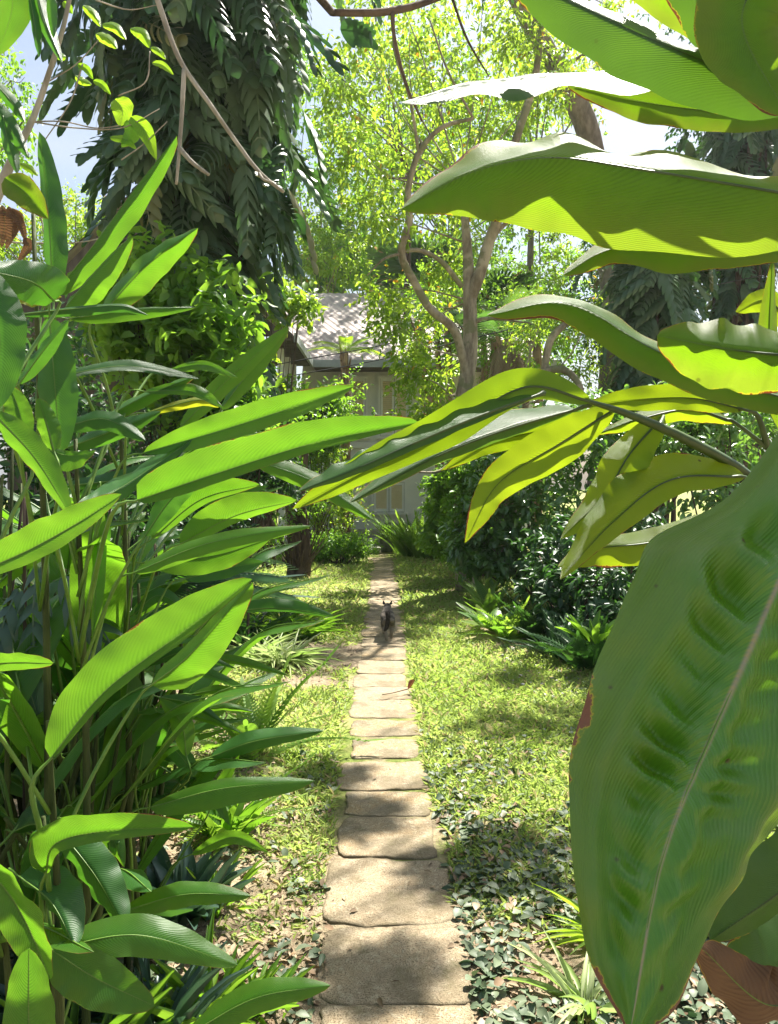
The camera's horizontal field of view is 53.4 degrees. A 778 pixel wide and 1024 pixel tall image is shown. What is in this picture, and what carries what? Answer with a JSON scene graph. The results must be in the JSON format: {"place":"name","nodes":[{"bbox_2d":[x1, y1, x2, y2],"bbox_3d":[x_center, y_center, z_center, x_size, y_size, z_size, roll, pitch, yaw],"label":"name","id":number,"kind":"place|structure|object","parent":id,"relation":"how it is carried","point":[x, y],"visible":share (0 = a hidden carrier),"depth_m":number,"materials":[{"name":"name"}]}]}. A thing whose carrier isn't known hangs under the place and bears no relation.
{"place":"outdoors","nodes":[
{"label":"outdoors","id":0,"kind":"place"},
{"bbox_2d":[0,0,777,490],"label":"sky","id":1,"kind":"structure","parent":0,"point":[625,136],"materials":[{"name":"white"}]},
{"bbox_2d":[2,490,777,1023],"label":"ground","id":2,"kind":"structure","parent":0,"point":[576,958],"depth_m":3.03,"materials":[{"name":"green plant"}]},
{"bbox_2d":[0,42,47,177],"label":"broadleaf tree","id":3,"kind":"object","parent":2,"relation":"on","point":[21,125],"visible":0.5,"depth_m":11.77,"materials":[{"name":"green plant"}]},
{"bbox_2d":[0,864,55,1023],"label":"heliconia plant","id":4,"kind":"object","parent":2,"relation":"on","point":[29,998],"visible":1,"depth_m":1.18,"materials":[{"name":"green plant"}]},
{"bbox_2d":[0,177,104,263],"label":"broadleaf tree","id":5,"kind":"object","parent":2,"relation":"on","point":[14,250],"visible":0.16,"depth_m":16.69,"materials":[{"name":"green plant"}]},
{"bbox_2d":[0,260,120,573],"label":"heliconia plant","id":6,"kind":"object","parent":2,"relation":"on","point":[31,283],"visible":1,"depth_m":1.22,"materials":[{"name":"green plant"}]},
{"bbox_2d":[0,566,122,879],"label":"lobed plant","id":7,"kind":"object","parent":2,"relation":"on","point":[9,631],"visible":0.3,"depth_m":1.99,"materials":[{"name":"green plant"}]},
{"bbox_2d":[0,586,160,953],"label":"heliconia plant","id":8,"kind":"object","parent":2,"relation":"on","point":[29,679],"visible":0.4,"depth_m":1.89,"materials":[{"name":"green plant"}]},
{"bbox_2d":[0,519,165,804],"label":"heliconia plant","id":9,"kind":"object","parent":2,"relation":"on","point":[17,572],"visible":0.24,"depth_m":2.14,"materials":[{"name":"green plant"}]},
{"bbox_2d":[0,0,173,259],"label":"young tree","id":10,"kind":"object","parent":2,"relation":"on","point":[22,190],"visible":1,"depth_m":1.91,"materials":[{"name":"green plant"}]},
{"bbox_2d":[3,132,177,907],"bbox_3d":[-0.673,0.219,1.732,0.388,2.293,0.466,0,2,0],"label":"heliconia plant","id":11,"kind":"object","parent":2,"relation":"on","point":[95,273],"visible":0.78,"depth_m":1.73,"materials":[{"name":"green plant"}]},
{"bbox_2d":[0,447,184,873],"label":"cane clump","id":12,"kind":"object","parent":2,"relation":"on","point":[23,517],"visible":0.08,"depth_m":2.13,"materials":[{"name":"green plant"}]},
{"bbox_2d":[0,502,186,864],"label":"heliconia plant","id":13,"kind":"object","parent":2,"relation":"on","point":[66,554],"visible":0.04,"depth_m":2.70,"materials":[{"name":"green plant"}]},
{"bbox_2d":[0,970,195,1023],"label":"grassy plant","id":14,"kind":"object","parent":2,"relation":"on","point":[156,989],"visible":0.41,"depth_m":1.84,"materials":[{"name":"green plant"}]},
{"bbox_2d":[0,294,195,594],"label":"leafy shrub","id":15,"kind":"object","parent":2,"relation":"on","point":[34,497],"visible":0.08,"depth_m":4.95,"materials":[{"name":"green plant"}]},
{"bbox_2d":[0,571,225,869],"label":"heliconia plant","id":16,"kind":"object","parent":2,"relation":"on","point":[114,697],"visible":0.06,"depth_m":2.37,"materials":[{"name":"green plant"}]},
{"bbox_2d":[0,596,247,1008],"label":"heliconia plant","id":17,"kind":"object","parent":2,"relation":"on","point":[31,894],"visible":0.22,"depth_m":1.96,"materials":[{"name":"green plant"}]},
{"bbox_2d":[3,805,249,1020],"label":"heliconia plant","id":18,"kind":"object","parent":2,"relation":"on","point":[102,978],"visible":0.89,"depth_m":1.47,"materials":[{"name":"green plant"}]},
{"bbox_2d":[0,577,253,1023],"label":"heliconia plant","id":19,"kind":"object","parent":2,"relation":"on","point":[103,675],"visible":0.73,"depth_m":1.43,"materials":[{"name":"green plant"}]},
{"bbox_2d":[18,578,246,861],"bbox_3d":[-0.997,0.750,2.745,1.032,1.151,1.145,1,2,16],"label":"heliconia plant","id":20,"kind":"object","parent":2,"relation":"on","point":[67,676],"visible":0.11,"depth_m":2.43,"materials":[{"name":"green plant"}]},
{"bbox_2d":[0,432,281,629],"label":"heliconia plant","id":21,"kind":"object","parent":2,"relation":"on","point":[35,508],"visible":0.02,"depth_m":3.21,"materials":[{"name":"green plant"}]},
{"bbox_2d":[0,638,289,921],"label":"heliconia plant","id":22,"kind":"object","parent":2,"relation":"on","point":[21,727],"visible":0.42,"depth_m":1.94,"materials":[{"name":"green plant"}]},
{"bbox_2d":[21,297,280,470],"bbox_3d":[-3.772,-1.185,12.073,4.354,4.355,4.227,0,2,0],"label":"broadleaf tree","id":23,"kind":"object","parent":2,"relation":"on","point":[97,387],"visible":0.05,"depth_m":11.78,"materials":[{"name":"green plant"}]},
{"bbox_2d":[69,941,253,1023],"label":"grassy plant","id":24,"kind":"object","parent":2,"relation":"on","point":[198,980],"visible":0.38,"depth_m":1.97,"materials":[{"name":"green plant"}]},
{"bbox_2d":[0,520,324,863],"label":"heliconia plant","id":25,"kind":"object","parent":2,"relation":"on","point":[63,649],"visible":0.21,"depth_m":2.56,"materials":[{"name":"green plant"}]},
{"bbox_2d":[0,535,328,917],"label":"heliconia plant","id":26,"kind":"object","parent":2,"relation":"on","point":[115,562],"visible":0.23,"depth_m":2.07,"materials":[{"name":"green plant"}]},
{"bbox_2d":[67,220,284,589],"bbox_3d":[-1.893,-0.611,6.663,1.997,3.571,1.519,0,2,0],"label":"leafy shrub","id":27,"kind":"object","parent":2,"relation":"on","point":[205,330],"visible":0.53,"depth_m":6.34,"materials":[{"name":"green plant"}]},
{"bbox_2d":[79,382,309,648],"bbox_3d":[-1.554,0.004,6.377,1.935,2.370,1.400,-1,2,-19],"label":"leafy shrub","id":28,"kind":"object","parent":2,"relation":"on","point":[273,481],"visible":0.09,"depth_m":6.44,"materials":[{"name":"green plant"}]},
{"bbox_2d":[136,838,254,929],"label":"grassy plant","id":29,"kind":"object","parent":2,"relation":"on","point":[204,868],"visible":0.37,"depth_m":2.52,"materials":[{"name":"green plant"}]},
{"bbox_2d":[35,0,381,585],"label":"vine covered tree","id":30,"kind":"object","parent":2,"relation":"on","point":[239,59],"visible":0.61,"depth_m":7.14,"materials":[{"name":"green plant"}]},
{"bbox_2d":[58,228,372,969],"bbox_3d":[-0.438,0.303,2.192,0.605,2.091,0.941,1,2,13],"label":"heliconia plant","id":31,"kind":"object","parent":2,"relation":"on","point":[228,503],"visible":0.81,"depth_m":2.02,"materials":[{"name":"green plant"}]},
{"bbox_2d":[110,575,322,895],"bbox_3d":[-0.552,0.749,2.288,0.479,1.192,0.682,-1,2,-29],"label":"heliconia plant","id":32,"kind":"object","parent":2,"relation":"on","point":[243,743],"visible":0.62,"depth_m":2.17,"materials":[{"name":"green plant"}]},
{"bbox_2d":[143,907,298,1023],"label":"grassy plant","id":33,"kind":"object","parent":2,"relation":"on","point":[166,1011],"visible":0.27,"depth_m":1.99,"materials":[{"name":"green plant"}]},
{"bbox_2d":[39,359,417,1023],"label":"heliconia plant","id":34,"kind":"object","parent":2,"relation":"on","point":[167,481],"visible":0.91,"depth_m":1.69,"materials":[{"name":"green plant"}]},
{"bbox_2d":[182,798,275,837],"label":"grassy plant","id":35,"kind":"object","parent":2,"relation":"on","point":[253,809],"visible":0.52,"depth_m":3.01,"materials":[{"name":"green plant"}]},
{"bbox_2d":[129,777,329,1023],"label":"heliconia plant","id":36,"kind":"object","parent":2,"relation":"on","point":[243,1003],"visible":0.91,"depth_m":1.89,"materials":[{"name":"green plant"}]},
{"bbox_2d":[158,538,319,602],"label":"feathery palm","id":37,"kind":"object","parent":2,"relation":"on","point":[262,577],"visible":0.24,"depth_m":2.45,"materials":[{"name":"green plant"}]},
{"bbox_2d":[176,750,319,854],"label":"fern","id":38,"kind":"object","parent":2,"relation":"on","point":[241,818],"visible":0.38,"depth_m":3.07,"materials":[{"name":"green plant"}]},
{"bbox_2d":[226,633,327,676],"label":"striped plant","id":39,"kind":"object","parent":2,"relation":"on","point":[277,660],"visible":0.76,"depth_m":5.79,"materials":[{"name":"green plant"}]},
{"bbox_2d":[176,644,384,760],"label":"fern","id":40,"kind":"object","parent":2,"relation":"on","point":[266,717],"visible":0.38,"depth_m":3.99,"materials":[{"name":"green plant"}]},
{"bbox_2d":[7,192,559,553],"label":"house","id":41,"kind":"structure","parent":2,"relation":"on","point":[403,498],"depth_m":18.09,"materials":[{"name":"concrete"}]},
{"bbox_2d":[369,479,408,514],"bbox_3d":[0.000,-0.510,18.128,0.920,1.150,0.128,0,2,0],"label":"window","id":42,"kind":"structure","parent":41,"relation":"in","point":[392,498],"depth_m":18.15,"materials":[{"name":"beige glass"}]},
{"bbox_2d":[376,375,410,438],"bbox_3d":[0.125,-2.449,18.055,0.850,1.470,0.128,0,2,0],"label":"window","id":43,"kind":"structure","parent":41,"relation":"in","point":[385,404],"depth_m":18.07,"materials":[{"name":"beige glass"}]},
{"bbox_2d":[253,277,328,569],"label":"slim tree","id":44,"kind":"object","parent":2,"relation":"on","point":[298,305],"visible":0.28,"depth_m":12.54,"materials":[{"name":"green plant"}]},
{"bbox_2d":[251,628,344,676],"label":"striped plant","id":45,"kind":"object","parent":2,"relation":"on","point":[313,659],"visible":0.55,"depth_m":5.92,"materials":[{"name":"green plant"}]},
{"bbox_2d":[246,607,356,644],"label":"edging plant","id":46,"kind":"object","parent":2,"relation":"on","point":[311,631],"visible":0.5,"depth_m":6.86,"materials":[{"name":"green plant"}]},
{"bbox_2d":[256,362,376,578],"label":"short tree","id":47,"kind":"object","parent":2,"relation":"on","point":[299,557],"visible":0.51,"depth_m":11.40,"materials":[{"name":"green plant"}]},
{"bbox_2d":[276,373,359,535],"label":"leafy shrub","id":48,"kind":"object","parent":2,"relation":"on","point":[336,404],"visible":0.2,"depth_m":14.85,"materials":[{"name":"green plant"}]},
{"bbox_2d":[278,443,374,541],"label":"leafy shrub","id":49,"kind":"object","parent":2,"relation":"on","point":[340,517],"visible":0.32,"depth_m":14.32,"materials":[{"name":"green plant"}]},
{"bbox_2d":[278,48,401,293],"bbox_3d":[-1.915,-7.836,27.379,5.159,16.496,4.920,0,2,0],"label":"broadleaf tree","id":50,"kind":"object","parent":2,"relation":"on","point":[314,81],"visible":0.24,"depth_m":26.62,"materials":[{"name":"green plant"}]},
{"bbox_2d":[260,162,423,462],"bbox_3d":[-2.475,-5.722,26.008,7.448,12.376,5.101,0,2,0],"label":"broadleaf tree","id":51,"kind":"object","parent":2,"relation":"on","point":[337,261],"visible":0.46,"depth_m":25.43,"materials":[{"name":"green plant"}]},
{"bbox_2d":[307,335,384,542],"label":"palm tree","id":52,"kind":"object","parent":2,"relation":"on","point":[344,358],"visible":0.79,"depth_m":15.85,"materials":[{"name":"green plant"}]},
{"bbox_2d":[310,527,383,565],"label":"round shrub","id":53,"kind":"object","parent":2,"relation":"on","point":[334,549],"visible":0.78,"depth_m":13.29,"materials":[{"name":"green plant"}]},
{"bbox_2d":[281,212,462,297],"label":"broadleaf tree","id":54,"kind":"object","parent":2,"relation":"on","point":[339,289],"visible":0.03,"depth_m":26.76,"materials":[{"name":"green plant"}]},
{"bbox_2d":[353,674,405,687],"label":"stepping stone","id":55,"kind":"object","parent":2,"relation":"on","point":[377,680],"visible":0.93,"depth_m":5.43,"materials":[{"name":"stone"}]},
{"bbox_2d":[356,660,405,673],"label":"stepping stone","id":56,"kind":"object","parent":2,"relation":"on","point":[379,667],"visible":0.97,"depth_m":5.82,"materials":[{"name":"stone"}]},
{"bbox_2d":[348,699,415,718],"bbox_3d":[-0.041,1.239,4.770,0.416,0.069,0.386,0,2,0],"label":"stepping stone","id":57,"kind":"object","parent":2,"relation":"on","point":[391,708],"visible":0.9,"depth_m":4.74,"materials":[{"name":"stone"}]},
{"bbox_2d":[336,761,428,791],"bbox_3d":[-0.028,1.280,3.683,0.446,0.068,0.372,0,2,0],"label":"stepping stone","id":58,"kind":"object","parent":2,"relation":"on","point":[399,776],"visible":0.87,"depth_m":3.65,"materials":[{"name":"stone"}]},
{"bbox_2d":[352,687,412,699],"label":"stepping stone","id":59,"kind":"object","parent":2,"relation":"on","point":[370,693],"visible":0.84,"depth_m":5.09,"materials":[{"name":"stone"}]},
{"bbox_2d":[350,739,418,758],"bbox_3d":[-0.019,1.265,4.060,0.361,0.069,0.310,0,2,0],"label":"stepping stone","id":60,"kind":"object","parent":2,"relation":"on","point":[395,749],"visible":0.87,"depth_m":4.03,"materials":[{"name":"stone"}]},
{"bbox_2d":[349,720,419,736],"bbox_3d":[-0.028,1.252,4.396,0.399,0.070,0.297,0,2,0],"label":"stepping stone","id":61,"kind":"object","parent":2,"relation":"on","point":[377,728],"visible":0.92,"depth_m":4.37,"materials":[{"name":"stone"}]},
{"bbox_2d":[336,817,436,859],"bbox_3d":[-0.012,1.303,3.043,0.389,0.070,0.360,0,2,0],"label":"stepping stone","id":62,"kind":"object","parent":2,"relation":"on","point":[399,839],"visible":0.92,"depth_m":3.01,"materials":[{"name":"stone"}]},
{"bbox_2d":[322,857,453,927],"bbox_3d":[-0.003,1.318,2.645,0.446,0.069,0.441,0,2,0],"label":"stepping stone","id":63,"kind":"object","parent":2,"relation":"on","point":[377,892],"visible":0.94,"depth_m":2.62,"materials":[{"name":"stone"}]},
{"bbox_2d":[344,791,431,816],"bbox_3d":[-0.002,1.291,3.360,0.386,0.069,0.253,0,2,0],"label":"stepping stone","id":64,"kind":"object","parent":2,"relation":"on","point":[386,804],"visible":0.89,"depth_m":3.34,"materials":[{"name":"stone"}]},
{"bbox_2d":[217,661,563,945],"bbox_3d":[-0.058,1.232,4.189,1.446,0.025,3.721,0,2,0],"label":"clover moss","id":65,"kind":"object","parent":2,"relation":"on","point":[471,890],"visible":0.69,"depth_m":2.74,"materials":[{"name":"green plant"}]},
{"bbox_2d":[9,604,776,1023],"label":"plants","id":66,"kind":"object","parent":2,"relation":"on","point":[451,944],"visible":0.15,"depth_m":2.41,"materials":[{"name":"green plant"}]},
{"bbox_2d":[9,724,777,1023],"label":"ground cover","id":67,"kind":"object","parent":2,"relation":"on","point":[514,1012],"visible":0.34,"depth_m":2.47,"materials":[{"name":"green plant"}]},
{"bbox_2d":[303,0,484,321],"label":"broadleaf tree","id":68,"kind":"object","parent":2,"relation":"on","point":[377,78],"visible":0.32,"depth_m":19.23,"materials":[{"name":"green plant"}]},
{"bbox_2d":[319,1005,472,1023],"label":"stepping stone","id":69,"kind":"object","parent":2,"relation":"on","point":[393,1014],"visible":1,"depth_m":2.01,"materials":[{"name":"stone"}]},
{"bbox_2d":[319,927,473,1005],"bbox_3d":[0.018,1.333,2.241,0.449,0.070,0.357,0,2,0],"label":"stepping stone","id":70,"kind":"object","parent":2,"relation":"on","point":[423,966],"visible":0.86,"depth_m":2.21,"materials":[{"name":"stone"}]},
{"bbox_2d":[372,508,427,559],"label":"fern","id":71,"kind":"object","parent":2,"relation":"on","point":[404,550],"visible":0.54,"depth_m":14.22,"materials":[{"name":"green plant"}]},
{"bbox_2d":[316,0,514,121],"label":"canopy tree","id":72,"kind":"object","parent":2,"relation":"on","point":[330,10],"visible":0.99,"depth_m":6.59,"materials":[{"name":"brown plant"}]},
{"bbox_2d":[155,0,283,192],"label":"hanging branch","id":73,"kind":"object","parent":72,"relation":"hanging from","point":[185,72],"visible":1,"depth_m":2.29,"materials":[{"name":"brown plant"}]},
{"bbox_2d":[359,231,477,293],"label":"broadleaf tree","id":74,"kind":"object","parent":2,"relation":"on","point":[374,255],"visible":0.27,"depth_m":22.37,"materials":[{"name":"green plant"}]},
{"bbox_2d":[292,0,577,591],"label":"forked tree","id":75,"kind":"object","parent":2,"relation":"on","point":[472,279],"visible":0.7,"depth_m":9.90,"materials":[{"name":"green plant"}]},
{"bbox_2d":[320,1,556,296],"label":"broadleaf tree","id":76,"kind":"object","parent":2,"relation":"on","point":[444,224],"visible":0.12,"depth_m":24.81,"materials":[{"name":"green plant"}]},
{"bbox_2d":[393,242,496,460],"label":"slim tree","id":77,"kind":"object","parent":2,"relation":"on","point":[479,352],"visible":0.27,"depth_m":13.85,"materials":[{"name":"green plant"}]},
{"bbox_2d":[413,450,507,577],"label":"hedge shrub","id":78,"kind":"object","parent":2,"relation":"on","point":[444,487],"visible":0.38,"depth_m":10.38,"materials":[{"name":"green plant"}]},
{"bbox_2d":[440,567,529,612],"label":"fern","id":79,"kind":"object","parent":2,"relation":"on","point":[490,603],"visible":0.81,"depth_m":8.32,"materials":[{"name":"green plant"}]},
{"bbox_2d":[452,267,541,321],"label":"fan palm","id":80,"kind":"object","parent":2,"relation":"on","point":[529,280],"visible":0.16,"depth_m":15.85,"materials":[{"name":"green plant"}]},
{"bbox_2d":[454,258,539,376],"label":"slim tree","id":81,"kind":"object","parent":2,"relation":"on","point":[499,301],"visible":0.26,"depth_m":14.28,"materials":[{"name":"green plant"}]},
{"bbox_2d":[404,230,595,374],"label":"broadleaf tree","id":82,"kind":"object","parent":2,"relation":"on","point":[572,252],"visible":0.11,"depth_m":21.29,"materials":[{"name":"green plant"}]},
{"bbox_2d":[415,282,589,551],"bbox_3d":[2.026,-1.325,13.264,3.321,4.530,3.391,0,2,0],"label":"palm tree","id":83,"kind":"object","parent":2,"relation":"on","point":[497,359],"visible":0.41,"depth_m":13.22,"materials":[{"name":"green plant"}]},
{"bbox_2d":[459,595,559,639],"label":"fern","id":84,"kind":"object","parent":2,"relation":"on","point":[505,629],"visible":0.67,"depth_m":6.78,"materials":[{"name":"green plant"}]},
{"bbox_2d":[435,400,586,600],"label":"hedge shrub","id":85,"kind":"object","parent":2,"relation":"on","point":[481,553],"visible":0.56,"depth_m":8.94,"materials":[{"name":"green plant"}]},
{"bbox_2d":[426,10,607,492],"bbox_3d":[3.233,-5.432,17.251,5.047,12.451,4.531,0,2,0],"label":"broadleaf tree","id":86,"kind":"object","parent":2,"relation":"on","point":[529,236],"visible":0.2,"depth_m":16.48,"materials":[{"name":"green plant"}]},
{"bbox_2d":[468,587,586,639],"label":"fern","id":87,"kind":"object","parent":2,"relation":"on","point":[528,622],"visible":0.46,"depth_m":6.74,"materials":[{"name":"green plant"}]},
{"bbox_2d":[293,368,769,578],"bbox_3d":[0.327,0.523,1.150,0.952,1.730,0.161,-1,2,-21],"label":"broadleaf plant","id":88,"kind":"object","parent":2,"relation":"on","point":[635,481],"visible":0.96,"depth_m":1.09,"materials":[{"name":"green plant"}]},
{"bbox_2d":[447,259,620,529],"bbox_3d":[2.253,-1.294,11.307,2.272,4.693,1.977,1,2,26],"label":"twisted tree","id":89,"kind":"object","parent":2,"relation":"on","point":[560,369],"visible":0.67,"depth_m":11.19,"materials":[{"name":"green plant"}]},
{"bbox_2d":[494,265,591,526],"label":"slim tree","id":90,"kind":"object","parent":2,"relation":"on","point":[537,354],"visible":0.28,"depth_m":15.33,"materials":[{"name":"green plant"}]},
{"bbox_2d":[498,595,603,659],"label":"fern","id":91,"kind":"object","parent":2,"relation":"on","point":[569,647],"visible":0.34,"depth_m":6.25,"materials":[{"name":"green plant"}]},
{"bbox_2d":[499,608,607,670],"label":"fern","id":92,"kind":"object","parent":2,"relation":"on","point":[580,656],"visible":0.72,"depth_m":5.69,"materials":[{"name":"green plant"}]},
{"bbox_2d":[531,883,584,988],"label":"grassy plant","id":93,"kind":"object","parent":2,"relation":"on","point":[574,935],"visible":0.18,"depth_m":2.34,"materials":[{"name":"green plant"}]},
{"bbox_2d":[473,0,661,485],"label":"leaning tree","id":94,"kind":"object","parent":2,"relation":"on","point":[582,116],"visible":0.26,"depth_m":12.09,"materials":[{"name":"green plant"}]},
{"bbox_2d":[492,927,663,1023],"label":"grassy plant","id":95,"kind":"object","parent":2,"relation":"on","point":[566,985],"visible":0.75,"depth_m":2.09,"materials":[{"name":"green plant"}]},
{"bbox_2d":[555,610,615,643],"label":"leafy plant","id":96,"kind":"object","parent":2,"relation":"on","point":[593,630],"visible":0.85,"depth_m":5.65,"materials":[{"name":"green plant"}]},
{"bbox_2d":[506,507,666,645],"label":"hedge shrub","id":97,"kind":"object","parent":2,"relation":"on","point":[598,598],"visible":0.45,"depth_m":6.67,"materials":[{"name":"green plant"}]},
{"bbox_2d":[401,0,777,426],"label":"broadleaf plant","id":98,"kind":"object","parent":2,"relation":"on","point":[665,211],"visible":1,"depth_m":0.99,"materials":[{"name":"green plant"}]},
{"bbox_2d":[566,264,719,526],"bbox_3d":[3.885,-1.868,11.356,1.931,5.769,2.387,2,3,38],"label":"vine covered tree","id":99,"kind":"object","parent":2,"relation":"on","point":[649,303],"visible":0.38,"depth_m":10.87,"materials":[{"name":"green plant"}]},
{"bbox_2d":[512,381,777,610],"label":"hedge shrub","id":100,"kind":"object","parent":2,"relation":"on","point":[607,441],"visible":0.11,"depth_m":8.18,"materials":[{"name":"green plant"}]},
{"bbox_2d":[542,235,766,379],"bbox_3d":[4.910,-3.130,14.558,5.019,8.040,4.636,0,2,0],"label":"broadleaf tree","id":101,"kind":"object","parent":2,"relation":"on","point":[583,289],"visible":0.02,"depth_m":14.35,"materials":[{"name":"green plant"}]},
{"bbox_2d":[569,433,777,1023],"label":"broadleaf plant","id":102,"kind":"object","parent":2,"relation":"on","point":[673,782],"visible":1,"depth_m":0.67,"materials":[{"name":"green plant"}]},
{"bbox_2d":[644,381,777,527],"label":"hedge shrub","id":103,"kind":"object","parent":2,"relation":"on","point":[719,494],"visible":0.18,"depth_m":7.58,"materials":[{"name":"green plant"}]},
{"bbox_2d":[676,129,777,505],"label":"vine covered tree","id":104,"kind":"object","parent":2,"relation":"on","point":[737,148],"visible":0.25,"depth_m":12.97,"materials":[{"name":"green plant"}]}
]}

